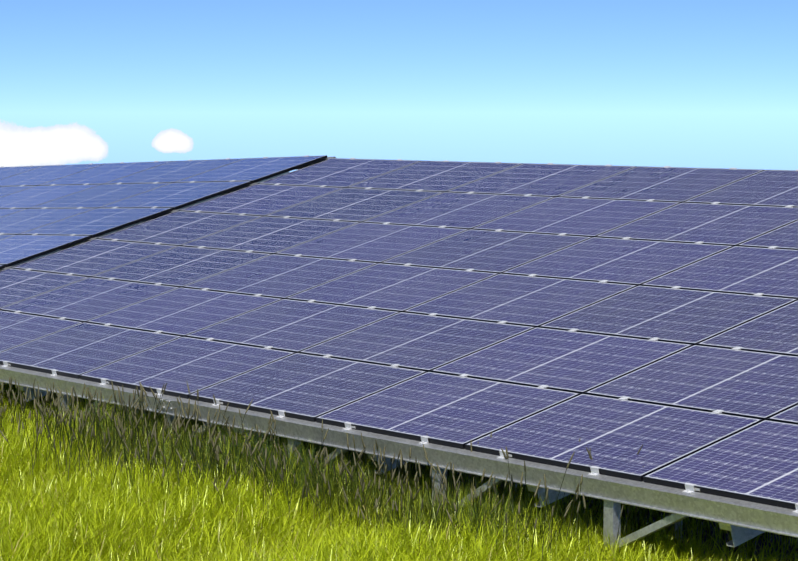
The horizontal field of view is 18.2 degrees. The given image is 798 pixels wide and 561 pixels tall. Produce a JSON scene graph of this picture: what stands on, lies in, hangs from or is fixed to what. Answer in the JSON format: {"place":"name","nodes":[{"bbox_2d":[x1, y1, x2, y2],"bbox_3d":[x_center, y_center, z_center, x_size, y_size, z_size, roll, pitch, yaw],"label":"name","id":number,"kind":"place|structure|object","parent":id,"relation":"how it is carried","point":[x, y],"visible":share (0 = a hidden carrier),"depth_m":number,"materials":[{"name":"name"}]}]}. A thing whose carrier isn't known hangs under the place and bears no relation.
{"place":"outdoors","nodes":[
{"label":"outdoors","id":0,"kind":"place"},
{"bbox_2d":[0,0,797,171],"label":"sky","id":1,"kind":"structure","parent":0,"point":[651,83],"materials":[{"name":"blue"}]},
{"bbox_2d":[0,377,797,560],"bbox_3d":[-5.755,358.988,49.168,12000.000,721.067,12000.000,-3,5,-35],"label":"meadow ground","id":2,"kind":"structure","parent":0,"point":[758,548],"depth_m":16.45,"materials":[{"name":"green plant"}]},
{"bbox_2d":[0,155,335,270],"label":"mounting frame","id":3,"kind":"object","parent":2,"relation":"on","point":[152,207],"visible":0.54,"depth_m":28.19,"materials":[{"name":"metal"}]},
{"bbox_2d":[0,155,326,269],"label":"solar panels","id":4,"kind":"object","parent":3,"relation":"on","point":[136,195],"visible":1,"depth_m":29.18,"materials":[{"name":"blue glass"}]},
{"bbox_2d":[0,382,688,555],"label":"support posts","id":5,"kind":"object","parent":2,"relation":"on","point":[612,512],"depth_m":15.17,"materials":[{"name":"grey metal"}]},
{"bbox_2d":[0,158,797,546],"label":"mounting frame","id":6,"kind":"object","parent":5,"relation":"on","point":[742,520],"visible":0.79,"depth_m":16.31,"materials":[{"name":"silver metal"}]},
{"bbox_2d":[8,364,699,490],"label":"clamps","id":7,"kind":"object","parent":6,"relation":"attached to","point":[695,489],"visible":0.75,"depth_m":16.68,"materials":[{"name":"silver metal"}]},
{"bbox_2d":[0,158,797,509],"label":"solar panels","id":8,"kind":"object","parent":6,"relation":"on","point":[684,376],"visible":1,"depth_m":20.34,"materials":[{"name":"blue glass"}]}
]}

